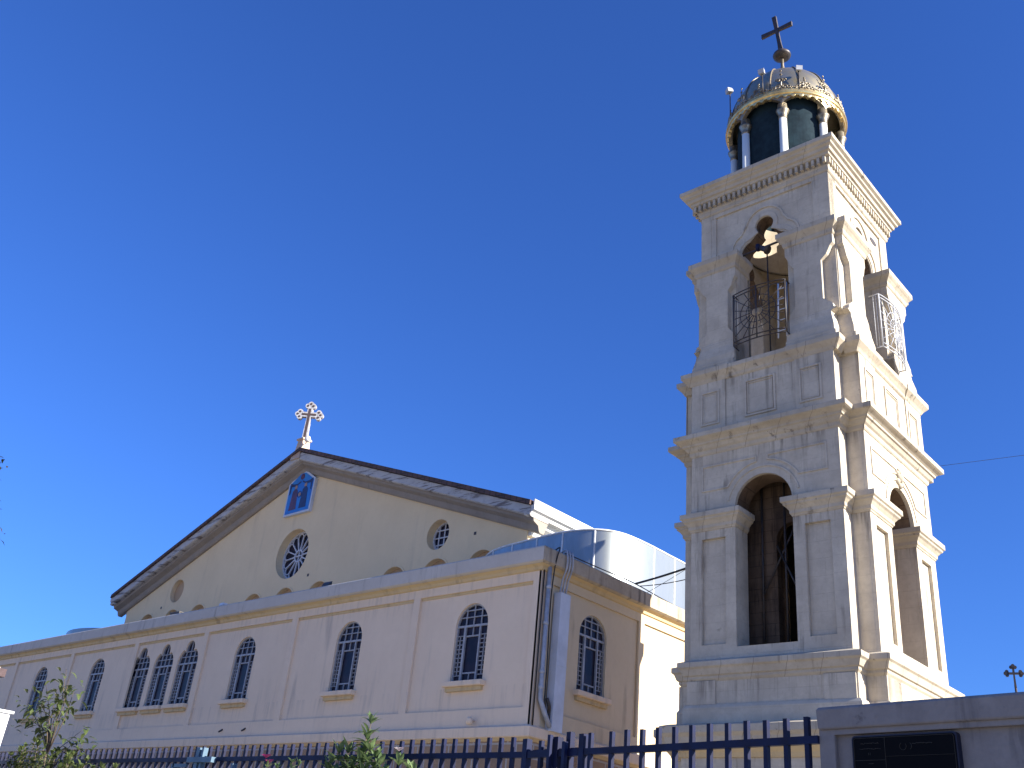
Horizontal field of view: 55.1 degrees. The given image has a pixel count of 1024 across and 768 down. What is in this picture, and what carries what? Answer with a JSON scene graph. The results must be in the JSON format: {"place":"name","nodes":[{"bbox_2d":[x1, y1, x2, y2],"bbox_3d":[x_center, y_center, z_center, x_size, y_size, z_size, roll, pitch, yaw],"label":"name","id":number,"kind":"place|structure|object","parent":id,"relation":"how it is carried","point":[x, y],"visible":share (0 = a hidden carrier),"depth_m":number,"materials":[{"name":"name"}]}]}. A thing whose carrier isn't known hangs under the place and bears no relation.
{"place":"outdoors","nodes":[
{"label":"outdoors","id":0,"kind":"place"},
{"bbox_2d":[0,668,13,744],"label":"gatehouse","id":1,"kind":"object","parent":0,"point":[4,716],"visible":1,"depth_m":20.69,"materials":[{"name":"paint"}]},
{"bbox_2d":[262,754,301,767],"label":"oleander shrub","id":2,"kind":"object","parent":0,"point":[277,765],"visible":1,"depth_m":10.20,"materials":[{"name":"green plant"}]},
{"bbox_2d":[0,402,684,767],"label":"church","id":3,"kind":"structure","parent":0,"point":[440,610],"depth_m":33.71,"materials":[{"name":"beige paint"}]},
{"bbox_2d":[17,667,46,722],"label":"window","id":4,"kind":"structure","parent":3,"relation":"in","point":[40,681],"depth_m":45.64,"materials":[{"name":"glass"}]},
{"bbox_2d":[74,659,104,718],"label":"window","id":5,"kind":"structure","parent":3,"relation":"in","point":[96,675],"depth_m":42.14,"materials":[{"name":"glass"}]},
{"bbox_2d":[115,648,149,715],"bbox_3d":[-15.244,12.022,39.795,1.540,2.713,0.320,-18,-36,38],"label":"window","id":6,"kind":"structure","parent":3,"relation":"in","point":[132,702],"depth_m":39.82,"materials":[{"name":"glass"}]},
{"bbox_2d":[137,644,172,713],"bbox_3d":[-13.918,11.586,38.691,1.540,2.713,0.320,-18,-36,38],"label":"window","id":7,"kind":"structure","parent":3,"relation":"in","point":[159,681],"depth_m":38.74,"materials":[{"name":"glass"}]},
{"bbox_2d":[161,641,197,712],"bbox_3d":[-12.591,11.150,37.588,1.540,2.713,0.320,-18,-36,38],"label":"window","id":8,"kind":"structure","parent":3,"relation":"in","point":[185,672],"depth_m":37.63,"materials":[{"name":"glass"}]},
{"bbox_2d":[217,637,255,708],"bbox_3d":[-9.737,10.290,35.165,1.540,2.530,0.320,-18,-36,38],"label":"window","id":9,"kind":"structure","parent":3,"relation":"in","point":[241,672],"depth_m":35.23,"materials":[{"name":"glass"}]},
{"bbox_2d":[282,531,308,578],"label":"rose window","id":10,"kind":"structure","parent":3,"relation":"in","point":[295,554],"depth_m":45.05,"materials":[{"name":"black glass"}]},
{"bbox_2d":[322,581,331,586],"bbox_3d":[-6.439,7.041,34.092,0.440,0.370,0.170,-18,-36,38],"label":"floodlight","id":11,"kind":"object","parent":3,"relation":"attached to","point":[327,583],"visible":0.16,"depth_m":34.07,"materials":[{"name":"blue metal"}]},
{"bbox_2d":[320,622,361,700],"bbox_3d":[-5.369,8.854,31.532,1.540,2.530,0.320,-18,-36,38],"label":"window","id":12,"kind":"structure","parent":3,"relation":"in","point":[349,641],"depth_m":31.60,"materials":[{"name":"glass"}]},
{"bbox_2d":[433,522,448,549],"bbox_3d":[-2.642,6.030,38.573,1.260,1.260,0.090,-18,-36,38],"label":"round window","id":13,"kind":"structure","parent":3,"relation":"in","point":[441,534],"depth_m":38.76,"materials":[{"name":"black glass"}]},
{"bbox_2d":[441,604,487,692],"bbox_3d":[-1.239,7.496,28.098,1.540,2.530,0.320,-18,-36,38],"label":"window","id":14,"kind":"structure","parent":3,"relation":"in","point":[467,672],"depth_m":28.15,"materials":[{"name":"glass"}]},
{"bbox_2d":[573,616,611,708],"bbox_3d":[2.318,7.882,28.125,0.320,2.530,1.540,-18,-36,38],"label":"window","id":15,"kind":"structure","parent":3,"relation":"in","point":[589,685],"depth_m":28.19,"materials":[{"name":"glass"}]},
{"bbox_2d":[635,568,684,584],"bbox_3d":[4.871,5.440,28.804,0.061,0.270,3.670,23,-32,-29],"label":"overhead wire","id":16,"kind":"object","parent":3,"relation":"attached to","point":[664,575],"visible":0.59,"depth_m":29.29,"materials":[{"name":"black metal"}]},
{"bbox_2d":[642,579,684,585],"bbox_3d":[5.017,5.707,28.878,0.024,0.163,3.649,24,-32,-30],"label":"overhead wire","id":17,"kind":"object","parent":3,"relation":"attached to","point":[663,583],"visible":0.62,"depth_m":29.40,"materials":[{"name":"grey metal"}]},
{"bbox_2d":[0,0,1023,695],"label":"sky","id":18,"kind":"structure","parent":0,"point":[461,233],"materials":[{"name":"blue"}]},
{"bbox_2d":[653,16,964,767],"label":"bell tower","id":19,"kind":"structure","parent":0,"point":[815,548],"depth_m":25.21,"materials":[{"name":"stone"}]},
{"bbox_2d":[743,241,777,350],"bbox_3d":[6.936,-2.427,27.411,1.653,3.595,0.344,-19,-36,39],"label":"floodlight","id":20,"kind":"object","parent":19,"relation":"attached to","point":[766,249],"visible":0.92,"depth_m":27.87,"materials":[{"name":"black metal"}]},
{"bbox_2d":[777,282,787,338],"bbox_3d":[7.361,-2.037,26.711,0.322,1.782,0.105,-18,-36,38],"label":"ladder","id":21,"kind":"object","parent":19,"relation":"attached to","point":[778,309],"visible":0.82,"depth_m":26.73,"materials":[{"name":"grey metal"}]},
{"bbox_2d":[942,455,1022,465],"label":"overhead wire","id":22,"kind":"object","parent":19,"relation":"attached to","point":[983,460],"visible":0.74,"depth_m":27.04,"materials":[{"name":"black metal"}]},
{"label":"ground","id":23,"kind":"structure","parent":0,"visible":0},
{"bbox_2d":[11,667,97,767],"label":"young tree","id":24,"kind":"object","parent":23,"relation":"on","point":[49,736],"visible":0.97,"depth_m":14.01,"materials":[{"name":"green plant"}]},
{"bbox_2d":[0,736,119,767],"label":"hedge shrub","id":25,"kind":"object","parent":23,"relation":"on","point":[21,755],"visible":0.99,"depth_m":13.18,"materials":[{"name":"green plant"}]},
{"bbox_2d":[171,747,236,767],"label":"pale gate","id":26,"kind":"structure","parent":23,"relation":"on","point":[200,759],"depth_m":11.63,"materials":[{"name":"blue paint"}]},
{"bbox_2d":[0,737,521,767],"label":"iron fence","id":27,"kind":"object","parent":23,"relation":"on","point":[500,755],"visible":0.81,"depth_m":10.71,"materials":[{"name":"black metal"}]},
{"bbox_2d":[317,711,420,767],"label":"oleander shrub","id":28,"kind":"object","parent":23,"relation":"on","point":[363,756],"visible":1,"depth_m":9.42,"materials":[{"name":"green plant"}]},
{"bbox_2d":[577,716,819,767],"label":"iron fence","id":29,"kind":"object","parent":23,"relation":"on","point":[766,742],"visible":1,"depth_m":7.11,"materials":[{"name":"black metal"}]},
{"bbox_2d":[521,732,587,767],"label":"iron gate","id":30,"kind":"structure","parent":29,"relation":"attached to","point":[558,752],"depth_m":8.27,"materials":[{"name":"black metal"}]},
{"bbox_2d":[816,692,1023,767],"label":"boundary wall","id":31,"kind":"structure","parent":23,"relation":"on","point":[989,728],"depth_m":5.89,"materials":[{"name":"grey concrete"}]},
{"bbox_2d":[852,731,963,767],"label":"plaque","id":32,"kind":"object","parent":31,"relation":"attached to","point":[941,749],"visible":1,"depth_m":5.98,"materials":[{"name":"black stone"}]},
{"bbox_2d":[1003,664,1023,691],"bbox_3d":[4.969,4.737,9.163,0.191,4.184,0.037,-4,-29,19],"label":"iron cross","id":33,"kind":"object","parent":31,"relation":"on","point":[1007,673],"visible":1,"depth_m":10.07,"materials":[{"name":"black metal"}]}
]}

